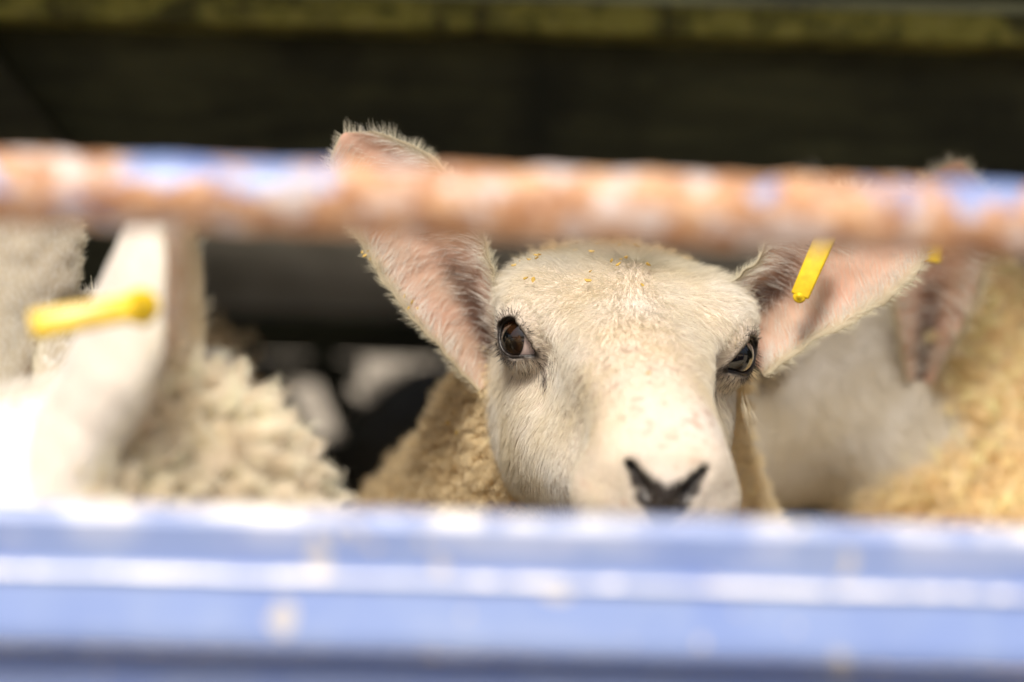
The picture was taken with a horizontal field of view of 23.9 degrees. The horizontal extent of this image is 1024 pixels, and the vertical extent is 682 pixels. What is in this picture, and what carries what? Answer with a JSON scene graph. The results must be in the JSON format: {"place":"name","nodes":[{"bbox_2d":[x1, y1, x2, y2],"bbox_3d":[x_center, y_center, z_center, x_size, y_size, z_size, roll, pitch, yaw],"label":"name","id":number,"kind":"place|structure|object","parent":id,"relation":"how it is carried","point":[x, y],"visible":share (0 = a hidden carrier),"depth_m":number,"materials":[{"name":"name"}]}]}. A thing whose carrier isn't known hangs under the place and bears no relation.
{"place":"outdoors","nodes":[
{"label":"outdoors","id":0,"kind":"place"},
{"bbox_2d":[262,355,450,439],"bbox_3d":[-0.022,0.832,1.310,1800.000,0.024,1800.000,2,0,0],"label":"ground","id":1,"kind":"structure","parent":0,"point":[311,392],"depth_m":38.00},
{"bbox_2d":[0,225,89,395],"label":"sheep","id":2,"kind":"object","parent":1,"relation":"on","point":[41,267],"visible":0.17,"depth_m":1.20},
{"bbox_2d":[0,229,464,659],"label":"sheep","id":3,"kind":"object","parent":1,"relation":"on","point":[127,396],"visible":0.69,"depth_m":1.04},
{"bbox_2d":[202,300,275,394],"bbox_3d":[-0.622,0.376,1.907,1.128,0.850,0.408,2,0,36],"label":"sheep","id":4,"kind":"object","parent":1,"relation":"on","point":[215,336],"visible":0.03,"depth_m":1.66},
{"bbox_2d":[205,305,330,475],"bbox_3d":[-0.760,0.300,2.339,1.121,0.996,0.379,2,0,0],"label":"sheep","id":5,"kind":"object","parent":1,"relation":"on","point":[261,369],"visible":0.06,"depth_m":2.29},
{"bbox_2d":[0,150,1023,681],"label":"pen gate","id":6,"kind":"structure","parent":1,"relation":"on","point":[594,598],"depth_m":0.87,"materials":[{"name":"metal"}]},
{"bbox_2d":[0,0,1023,499],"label":"sheep shed","id":7,"kind":"structure","parent":1,"relation":"on","point":[852,88],"depth_m":1.80,"materials":[{"name":"brown wood"}]},
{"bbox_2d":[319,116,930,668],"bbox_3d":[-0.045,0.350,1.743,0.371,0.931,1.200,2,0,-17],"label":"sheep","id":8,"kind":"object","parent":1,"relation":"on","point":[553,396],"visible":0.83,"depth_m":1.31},
{"bbox_2d":[317,258,1023,668],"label":"sheep","id":9,"kind":"object","parent":1,"relation":"on","point":[393,410],"visible":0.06,"depth_m":2.24},
{"bbox_2d":[744,151,1023,673],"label":"sheep","id":10,"kind":"object","parent":1,"relation":"on","point":[905,409],"visible":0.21,"depth_m":1.57}
]}

